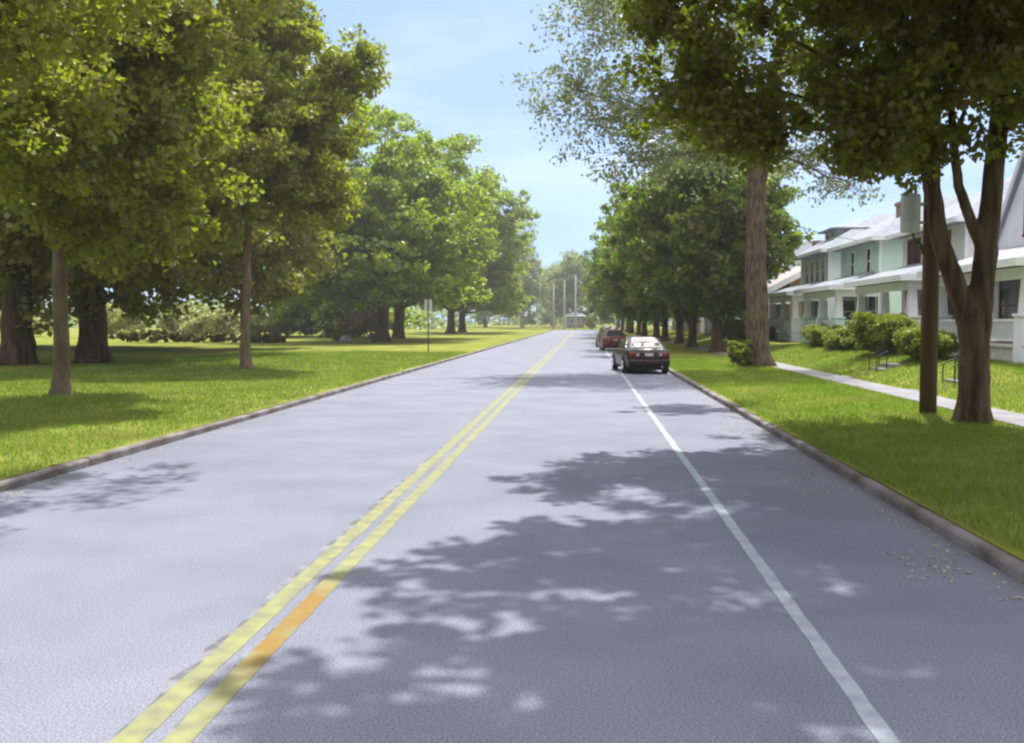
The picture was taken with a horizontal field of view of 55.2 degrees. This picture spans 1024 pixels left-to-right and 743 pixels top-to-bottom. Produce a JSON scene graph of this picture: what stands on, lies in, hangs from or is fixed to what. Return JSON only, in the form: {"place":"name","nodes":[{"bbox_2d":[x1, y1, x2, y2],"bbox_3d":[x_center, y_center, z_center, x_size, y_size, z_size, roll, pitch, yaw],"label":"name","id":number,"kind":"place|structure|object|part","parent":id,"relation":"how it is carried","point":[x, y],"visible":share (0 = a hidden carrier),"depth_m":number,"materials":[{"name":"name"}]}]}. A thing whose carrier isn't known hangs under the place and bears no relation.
{"place":"outdoors","nodes":[
{"label":"outdoors","id":0,"kind":"place"},
{"bbox_2d":[70,325,671,329],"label":"grass verge","id":1,"kind":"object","parent":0,"point":[515,327],"depth_m":261.12,"materials":[{"name":"green plant"}]},
{"bbox_2d":[468,310,493,326],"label":"tree","id":2,"kind":"object","parent":1,"relation":"on","point":[481,317],"visible":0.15,"depth_m":268.52,"materials":[{"name":"green plant"}]},
{"bbox_2d":[499,253,556,327],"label":"tree","id":3,"kind":"object","parent":1,"relation":"on","point":[532,286],"visible":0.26,"depth_m":252.77,"materials":[{"name":"green plant"}]},
{"bbox_2d":[516,220,539,328],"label":"thin tree","id":4,"kind":"object","parent":1,"relation":"on","point":[524,258],"visible":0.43,"depth_m":243.95,"materials":[{"name":"green plant"}]},
{"bbox_2d":[528,262,570,325],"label":"tree","id":5,"kind":"object","parent":1,"relation":"on","point":[544,317],"visible":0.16,"depth_m":282.72,"materials":[{"name":"green plant"}]},
{"bbox_2d":[553,283,554,328],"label":"pale pole","id":6,"kind":"object","parent":1,"relation":"on","point":[553,308],"visible":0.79,"depth_m":237.23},
{"bbox_2d":[563,280,564,328],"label":"pale pole","id":7,"kind":"object","parent":1,"relation":"on","point":[564,308],"visible":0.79,"depth_m":237.14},
{"bbox_2d":[542,249,591,321],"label":"tree","id":8,"kind":"object","parent":1,"relation":"on","point":[567,269],"visible":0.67,"depth_m":258.12,"materials":[{"name":"green plant"}]},
{"bbox_2d":[574,275,575,328],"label":"pale pole","id":9,"kind":"object","parent":1,"relation":"on","point":[575,304],"visible":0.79,"depth_m":236.80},
{"bbox_2d":[565,311,586,327],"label":"house","id":10,"kind":"structure","parent":1,"relation":"on","point":[570,319],"depth_m":249.16,"materials":[{"name":"grey"}]},
{"bbox_2d":[584,314,598,328],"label":"corner bush","id":11,"kind":"object","parent":1,"relation":"on","point":[590,321],"visible":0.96,"depth_m":234.59,"materials":[{"name":"green plant"}]},
{"bbox_2d":[598,310,620,327],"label":"tree","id":12,"kind":"object","parent":1,"relation":"on","point":[616,323],"visible":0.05,"depth_m":260.04,"materials":[{"name":"green plant"}]},
{"bbox_2d":[0,330,1023,742],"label":"road","id":13,"kind":"structure","parent":0,"point":[562,536],"depth_m":7.43,"materials":[{"name":"grey asphalt"}]},
{"bbox_2d":[2,375,1023,599],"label":"leaf litter","id":14,"kind":"object","parent":13,"relation":"on","point":[943,570],"visible":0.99,"depth_m":10.32,"materials":[{"name":"brown plant"}]},
{"bbox_2d":[595,326,617,346],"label":"parked car","id":15,"kind":"object","parent":13,"relation":"on","point":[600,332],"visible":0.38,"depth_m":75.96,"materials":[{"name":"paint"}]},
{"bbox_2d":[599,329,626,349],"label":"parked car","id":16,"kind":"object","parent":13,"relation":"on","point":[609,338],"visible":0.6,"depth_m":67.15,"materials":[{"name":"red paint"}]},
{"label":"rear window","id":17,"kind":"part","parent":16,"relation":"part of","materials":[{"name":"black glass"}]},
{"bbox_2d":[611,337,669,372],"bbox_3d":[5.157,-0.707,39.416,1.940,1.400,4.660,0,3,-2],"label":"parked car","id":18,"kind":"object","parent":13,"relation":"on","point":[640,353],"visible":1,"depth_m":37.30,"materials":[{"name":"red paint"}]},
{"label":"rear window","id":19,"kind":"part","parent":18,"relation":"part of","materials":[{"name":"white glass"}]},
{"bbox_2d":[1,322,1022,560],"bbox_3d":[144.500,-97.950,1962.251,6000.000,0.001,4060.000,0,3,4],"label":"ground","id":20,"kind":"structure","parent":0,"point":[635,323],"depth_m":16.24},
{"bbox_2d":[0,330,552,492],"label":"kerb","id":21,"kind":"structure","parent":20,"relation":"on","point":[8,484],"depth_m":16.13,"materials":[{"name":"concrete"}]},
{"bbox_2d":[0,289,672,329],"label":"woods","id":22,"kind":"object","parent":20,"relation":"on","point":[513,319],"visible":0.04,"depth_m":260.71,"materials":[{"name":"green plant"}]},
{"bbox_2d":[0,328,1023,552],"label":"grass lawn","id":23,"kind":"structure","parent":20,"relation":"on","point":[469,341],"depth_m":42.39,"materials":[{"name":"green plant"}]},
{"bbox_2d":[0,306,52,335],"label":"wild shrub","id":24,"kind":"object","parent":23,"relation":"on","point":[37,319],"visible":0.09,"depth_m":110.45,"materials":[{"name":"green plant"}]},
{"bbox_2d":[0,0,221,157],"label":"park tree","id":25,"kind":"object","parent":23,"relation":"on","point":[25,44],"visible":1,"depth_m":14.54,"materials":[{"name":"green plant"}]},
{"bbox_2d":[71,304,153,336],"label":"wild shrub","id":26,"kind":"object","parent":23,"relation":"on","point":[117,324],"visible":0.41,"depth_m":107.53,"materials":[{"name":"green plant"}]},
{"bbox_2d":[0,28,254,365],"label":"oak tree","id":27,"kind":"object","parent":23,"relation":"on","point":[21,293],"visible":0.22,"depth_m":41.97,"materials":[{"name":"green plant"}]},
{"bbox_2d":[40,246,215,328],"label":"oak tree","id":28,"kind":"object","parent":23,"relation":"on","point":[152,313],"visible":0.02,"depth_m":72.91,"materials":[{"name":"green plant"}]},
{"bbox_2d":[0,0,300,395],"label":"park tree","id":29,"kind":"object","parent":23,"relation":"on","point":[161,120],"visible":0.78,"depth_m":23.13,"materials":[{"name":"green plant"}]},
{"bbox_2d":[108,328,195,342],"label":"shade shrub","id":30,"kind":"object","parent":23,"relation":"on","point":[156,334],"visible":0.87,"depth_m":86.16,"materials":[{"name":"green plant"}]},
{"bbox_2d":[0,0,345,363],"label":"oak tree","id":31,"kind":"object","parent":23,"relation":"on","point":[92,346],"visible":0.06,"depth_m":43.42,"materials":[{"name":"green plant"}]},
{"bbox_2d":[106,1,251,303],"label":"oak tree","id":32,"kind":"object","parent":23,"relation":"on","point":[205,283],"visible":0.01,"depth_m":58.48,"materials":[{"name":"green plant"}]},
{"bbox_2d":[155,301,222,331],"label":"wild shrub","id":33,"kind":"object","parent":23,"relation":"on","point":[171,324],"visible":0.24,"depth_m":113.99,"materials":[{"name":"green plant"}]},
{"bbox_2d":[170,330,239,342],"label":"shade shrub","id":34,"kind":"object","parent":23,"relation":"on","point":[213,336],"visible":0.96,"depth_m":85.16,"materials":[{"name":"green plant"}]},
{"bbox_2d":[179,304,240,336],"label":"wild shrub","id":35,"kind":"object","parent":23,"relation":"on","point":[203,322],"visible":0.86,"depth_m":109.19,"materials":[{"name":"green plant"}]},
{"bbox_2d":[152,150,357,347],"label":"oak tree","id":36,"kind":"object","parent":23,"relation":"on","point":[265,288],"visible":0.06,"depth_m":67.12,"materials":[{"name":"green plant"}]},
{"bbox_2d":[123,0,391,368],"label":"park tree","id":37,"kind":"object","parent":23,"relation":"on","point":[288,126],"visible":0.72,"depth_m":37.44,"materials":[{"name":"green plant"}]},
{"bbox_2d":[236,332,286,342],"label":"shade shrub","id":38,"kind":"object","parent":23,"relation":"on","point":[258,337],"visible":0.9,"depth_m":83.43,"materials":[{"name":"green plant"}]},
{"bbox_2d":[232,311,293,335],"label":"wild shrub","id":39,"kind":"object","parent":23,"relation":"on","point":[261,325],"visible":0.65,"depth_m":114.52,"materials":[{"name":"green plant"}]},
{"bbox_2d":[293,325,317,335],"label":"wild shrub","id":40,"kind":"object","parent":23,"relation":"on","point":[303,331],"visible":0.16,"depth_m":122.11,"materials":[{"name":"green plant"}]},
{"bbox_2d":[312,307,353,337],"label":"shade shrub","id":41,"kind":"object","parent":23,"relation":"on","point":[332,317],"visible":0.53,"depth_m":111.24,"materials":[{"name":"green plant"}]},
{"bbox_2d":[331,330,344,341],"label":"lawn bush","id":42,"kind":"object","parent":23,"relation":"on","point":[336,337],"visible":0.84,"depth_m":90.18,"materials":[{"name":"green plant"}]},
{"bbox_2d":[254,176,429,336],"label":"shade tree","id":43,"kind":"object","parent":23,"relation":"on","point":[291,314],"visible":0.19,"depth_m":114.04,"materials":[{"name":"green plant"}]},
{"bbox_2d":[340,335,351,342],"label":"stone","id":44,"kind":"object","parent":23,"relation":"on","point":[345,339],"visible":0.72,"depth_m":87.99,"materials":[{"name":"grey stone"}]},
{"bbox_2d":[334,309,375,338],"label":"shade shrub","id":45,"kind":"object","parent":23,"relation":"on","point":[359,324],"visible":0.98,"depth_m":104.95,"materials":[{"name":"green plant"}]},
{"bbox_2d":[263,92,495,341],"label":"shade tree","id":46,"kind":"object","parent":23,"relation":"on","point":[381,243],"visible":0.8,"depth_m":85.71,"materials":[{"name":"green plant"}]},
{"bbox_2d":[324,132,508,338],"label":"shade tree","id":47,"kind":"object","parent":23,"relation":"on","point":[482,240],"visible":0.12,"depth_m":108.03,"materials":[{"name":"green plant"}]},
{"bbox_2d":[424,299,431,351],"bbox_3d":[-5.036,-2.643,58.938,0.460,3.420,0.065,0,3,4],"label":"road sign","id":48,"kind":"object","parent":23,"relation":"on","point":[428,304],"visible":0.91,"depth_m":58.90,"materials":[{"name":"metal"}]},
{"bbox_2d":[420,203,534,331],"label":"shade tree","id":49,"kind":"object","parent":23,"relation":"on","point":[461,320],"visible":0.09,"depth_m":171.17,"materials":[{"name":"green plant"}]},
{"bbox_2d":[419,169,541,333],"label":"shade tree","id":50,"kind":"object","parent":23,"relation":"on","point":[496,275],"visible":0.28,"depth_m":146.59,"materials":[{"name":"green plant"}]},
{"bbox_2d":[624,327,1023,560],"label":"lawn house side","id":51,"kind":"structure","parent":20,"relation":"on","point":[678,350],"depth_m":16.55,"materials":[{"name":"green plant"}]},
{"bbox_2d":[586,292,624,330],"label":"maple tree","id":52,"kind":"object","parent":51,"relation":"on","point":[603,315],"visible":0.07,"depth_m":198.01,"materials":[{"name":"green plant"}]},
{"bbox_2d":[586,271,641,334],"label":"maple tree","id":53,"kind":"object","parent":51,"relation":"on","point":[639,330],"visible":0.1,"depth_m":135.66,"materials":[{"name":"green plant"}]},
{"bbox_2d":[578,231,652,336],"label":"maple tree","id":54,"kind":"object","parent":51,"relation":"on","point":[594,293],"visible":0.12,"depth_m":119.66,"materials":[{"name":"green plant"}]},
{"bbox_2d":[580,255,652,332],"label":"maple tree","id":55,"kind":"object","parent":51,"relation":"on","point":[631,328],"visible":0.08,"depth_m":152.31,"materials":[{"name":"green plant"}]},
{"bbox_2d":[607,305,629,331],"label":"maple tree","id":56,"kind":"object","parent":51,"relation":"on","point":[620,317],"visible":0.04,"depth_m":174.43,"materials":[{"name":"green plant"}]},
{"bbox_2d":[592,230,671,340],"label":"maple tree","id":57,"kind":"object","parent":51,"relation":"on","point":[616,297],"visible":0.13,"depth_m":93.57,"materials":[{"name":"green plant"}]},
{"bbox_2d":[606,284,671,338],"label":"maple tree","id":58,"kind":"object","parent":51,"relation":"on","point":[656,331],"visible":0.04,"depth_m":105.75,"materials":[{"name":"green plant"}]},
{"bbox_2d":[600,231,688,343],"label":"maple tree","id":59,"kind":"object","parent":51,"relation":"on","point":[679,318],"visible":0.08,"depth_m":80.82,"materials":[{"name":"green plant"}]},
{"bbox_2d":[672,316,675,329],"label":"house","id":60,"kind":"structure","parent":51,"relation":"on","point":[673,325],"depth_m":137.95,"materials":[{"name":"grey"}]},
{"bbox_2d":[590,181,785,347],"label":"maple tree","id":61,"kind":"object","parent":51,"relation":"on","point":[616,275],"visible":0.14,"depth_m":69.91,"materials":[{"name":"green plant"}]},
{"bbox_2d":[500,0,884,366],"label":"sparse tree","id":62,"kind":"object","parent":51,"relation":"on","point":[757,328],"visible":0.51,"depth_m":39.87,"materials":[{"name":"green plant"}]},
{"bbox_2d":[684,318,704,330],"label":"house","id":63,"kind":"structure","parent":51,"relation":"on","point":[685,326],"depth_m":121.05,"materials":[{"name":"white"}]},
{"bbox_2d":[697,317,703,332],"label":"house","id":64,"kind":"structure","parent":51,"relation":"on","point":[700,327],"depth_m":105.65,"materials":[{"name":"beige"}]},
{"bbox_2d":[594,131,817,351],"bbox_3d":[11.926,-8.049,58.834,10.729,14.141,12.417,-2,4,-39],"label":"maple tree","id":65,"kind":"object","parent":51,"relation":"on","point":[704,262],"visible":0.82,"depth_m":56.98,"materials":[{"name":"green plant"}]},
{"bbox_2d":[704,316,739,333],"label":"house","id":66,"kind":"structure","parent":51,"relation":"on","point":[707,326],"depth_m":100.90,"materials":[{"name":"white"}]},
{"bbox_2d":[722,318,746,340],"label":"garden bush","id":67,"kind":"object","parent":51,"relation":"on","point":[736,330],"visible":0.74,"depth_m":70.36,"materials":[{"name":"plant"}]},
{"bbox_2d":[727,339,752,365],"bbox_3d":[9.268,-0.722,40.022,1.063,1.217,1.198,0,3,4],"label":"garden bush","id":68,"kind":"object","parent":51,"relation":"on","point":[737,356],"visible":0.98,"depth_m":39.82,"materials":[{"name":"green plant"}]},
{"bbox_2d":[724,241,811,320],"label":"house","id":69,"kind":"structure","parent":51,"relation":"on","point":[803,247],"depth_m":84.81,"materials":[{"name":"white"}]},
{"bbox_2d":[769,326,776,339],"bbox_3d":[16.539,-2.588,64.727,1.919,1.222,3.073,0,3,4],"label":"garden bush","id":70,"kind":"object","parent":51,"relation":"on","point":[771,332],"visible":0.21,"depth_m":64.57,"materials":[{"name":"green plant"}]},
{"bbox_2d":[741,240,823,332],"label":"house","id":71,"kind":"structure","parent":51,"relation":"on","point":[791,278],"depth_m":70.23,"materials":[{"name":"white"}]},
{"bbox_2d":[602,0,1023,424],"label":"maple tree","id":72,"kind":"object","parent":51,"relation":"on","point":[887,92],"visible":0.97,"depth_m":16.23,"materials":[{"name":"green plant"}]},
{"bbox_2d":[800,323,842,345],"bbox_3d":[15.530,-1.749,48.663,2.160,1.334,4.794,0,3,4],"label":"hedge bush","id":73,"kind":"object","parent":51,"relation":"on","point":[813,334],"visible":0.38,"depth_m":47.74,"materials":[{"name":"green plant"}]},
{"bbox_2d":[768,214,895,341],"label":"house","id":74,"kind":"structure","parent":51,"relation":"on","point":[820,263],"depth_m":60.79,"materials":[{"name":"grey"}]},
{"bbox_2d":[801,301,811,328],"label":"window","id":75,"kind":"structure","parent":74,"relation":"in","point":[802,301],"depth_m":65.31,"materials":[{"name":"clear glass"}]},
{"bbox_2d":[805,261,808,282],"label":"window","id":76,"kind":"structure","parent":74,"relation":"in","point":[806,263],"depth_m":64.27,"materials":[{"name":"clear glass"}]},
{"bbox_2d":[810,260,814,281],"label":"window","id":77,"kind":"structure","parent":74,"relation":"in","point":[812,262],"depth_m":62.79,"materials":[{"name":"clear glass"}]},
{"bbox_2d":[815,301,818,319],"bbox_3d":[19.136,-3.483,61.455,0.060,2.100,1.000,0,3,4],"label":"door","id":78,"kind":"structure","parent":74,"relation":"in","point":[816,302],"depth_m":61.49,"materials":[{"name":"metal"}]},
{"bbox_2d":[815,258,819,280],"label":"window","id":79,"kind":"structure","parent":74,"relation":"in","point":[817,273],"depth_m":61.43,"materials":[{"name":"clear glass"}]},
{"bbox_2d":[821,257,825,280],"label":"window","id":80,"kind":"structure","parent":74,"relation":"in","point":[823,260],"depth_m":59.90,"materials":[{"name":"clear glass"}]},
{"bbox_2d":[822,325,867,349],"bbox_3d":[15.008,-1.483,43.501,2.156,1.304,4.683,0,3,4],"label":"hedge bush","id":81,"kind":"object","parent":51,"relation":"on","point":[839,338],"visible":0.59,"depth_m":43.16,"materials":[{"name":"green plant"}]},
{"bbox_2d":[840,350,901,377],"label":"garden steps","id":82,"kind":"structure","parent":51,"relation":"on","point":[890,365],"depth_m":32.38,"materials":[{"name":"concrete"}]},
{"bbox_2d":[794,196,957,342],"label":"house","id":83,"kind":"structure","parent":51,"relation":"on","point":[863,256],"depth_m":50.30,"materials":[{"name":"green"}]},
{"bbox_2d":[766,212,874,242],"bbox_3d":[16.041,-8.149,52.821,0.026,3.124,9.568,-2,3,-33],"label":"service cable","id":84,"kind":"object","parent":83,"relation":"attached to","point":[815,231],"visible":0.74,"depth_m":52.66,"materials":[{"name":"black metal"}]},
{"bbox_2d":[842,297,855,325],"bbox_3d":[18.585,-3.321,54.086,0.080,2.107,2.740,0,3,4],"label":"window","id":85,"kind":"structure","parent":83,"relation":"in","point":[849,303],"depth_m":54.20,"materials":[{"name":"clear glass"}]},
{"bbox_2d":[850,250,854,274],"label":"window","id":86,"kind":"structure","parent":83,"relation":"in","point":[852,253],"depth_m":53.42,"materials":[{"name":"clear glass"}]},
{"bbox_2d":[866,246,871,271],"bbox_3d":[18.320,-5.685,50.368,0.080,1.457,0.860,0,3,4],"label":"window","id":87,"kind":"structure","parent":83,"relation":"in","point":[868,249],"depth_m":50.42,"materials":[{"name":"clear glass"}]},
{"bbox_2d":[868,297,876,314],"bbox_3d":[18.263,-3.099,49.723,0.080,2.007,1.440,0,3,4],"label":"window","id":88,"kind":"structure","parent":83,"relation":"in","point":[872,301],"depth_m":49.69,"materials":[{"name":"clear glass"}]},
{"bbox_2d":[844,311,919,354],"bbox_3d":[14.237,-1.408,37.557,2.522,1.860,3.891,-1,3,-14],"label":"hedge bush","id":89,"kind":"object","parent":51,"relation":"on","point":[874,332],"visible":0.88,"depth_m":36.77,"materials":[{"name":"green plant"}]},
{"bbox_2d":[900,0,941,413],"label":"utility pole","id":90,"kind":"object","parent":51,"relation":"on","point":[911,204],"visible":0.52,"depth_m":19.48,"materials":[{"name":"brown wood"}]},
{"bbox_2d":[892,325,958,359],"bbox_3d":[13.727,-0.949,32.462,1.984,1.401,3.343,0,3,4],"label":"hedge bush","id":91,"kind":"object","parent":51,"relation":"on","point":[908,340],"visible":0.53,"depth_m":31.83,"materials":[{"name":"green plant"}]},
{"bbox_2d":[843,177,1011,347],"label":"house","id":92,"kind":"structure","parent":51,"relation":"on","point":[905,280],"depth_m":40.13,"materials":[{"name":"white siding"},{"name":"glass"}]},
{"bbox_2d":[907,239,913,264],"bbox_3d":[17.844,-5.205,43.902,0.080,1.407,0.840,0,3,4],"label":"window","id":93,"kind":"structure","parent":92,"relation":"in","point":[910,243],"depth_m":43.93,"materials":[{"name":"clear glass"}]},
{"bbox_2d":[905,290,921,326],"bbox_3d":[17.783,-2.766,43.203,0.080,2.107,2.740,0,3,4],"label":"window","id":94,"kind":"structure","parent":92,"relation":"in","point":[919,292],"depth_m":42.73,"materials":[{"name":"clear glass"}]},
{"bbox_2d":[914,237,920,263],"bbox_3d":[17.778,-5.159,43.006,0.080,1.407,0.840,0,3,4],"label":"window","id":95,"kind":"structure","parent":92,"relation":"in","point":[917,247],"depth_m":43.00,"materials":[{"name":"clear glass"}]},
{"bbox_2d":[947,295,953,318],"bbox_3d":[17.457,-2.541,38.781,0.080,2.007,1.440,0,3,4],"label":"window","id":96,"kind":"structure","parent":92,"relation":"in","point":[950,311],"depth_m":39.11,"materials":[{"name":"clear glass"}]},
{"bbox_2d":[906,358,957,391],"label":"garden steps","id":97,"kind":"structure","parent":51,"relation":"on","point":[951,380],"depth_m":26.23,"materials":[{"name":"concrete"}]},
{"bbox_2d":[917,145,1023,363],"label":"house","id":98,"kind":"structure","parent":51,"relation":"on","point":[1007,339],"depth_m":32.89,"materials":[{"name":"white"}]},
{"bbox_2d":[998,279,1020,334],"bbox_3d":[17.044,-2.255,33.170,0.080,2.107,2.740,0,3,4],"label":"window","id":99,"kind":"structure","parent":98,"relation":"in","point":[1009,290],"depth_m":33.77,"materials":[{"name":"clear glass"}]},
{"bbox_2d":[668,368,1023,584],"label":"kerb","id":100,"kind":"structure","parent":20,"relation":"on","point":[1008,564],"depth_m":10.43,"materials":[{"name":"concrete"}]},
{"bbox_2d":[38,0,1023,321],"label":"sky","id":101,"kind":"structure","parent":0,"point":[449,59],"materials":[{"name":"blue"}]},
{"bbox_2d":[634,332,1023,426],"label":"pavement","id":102,"kind":"structure","parent":0,"point":[1007,417],"depth_m":26.45,"materials":[{"name":"concrete"}]}
]}

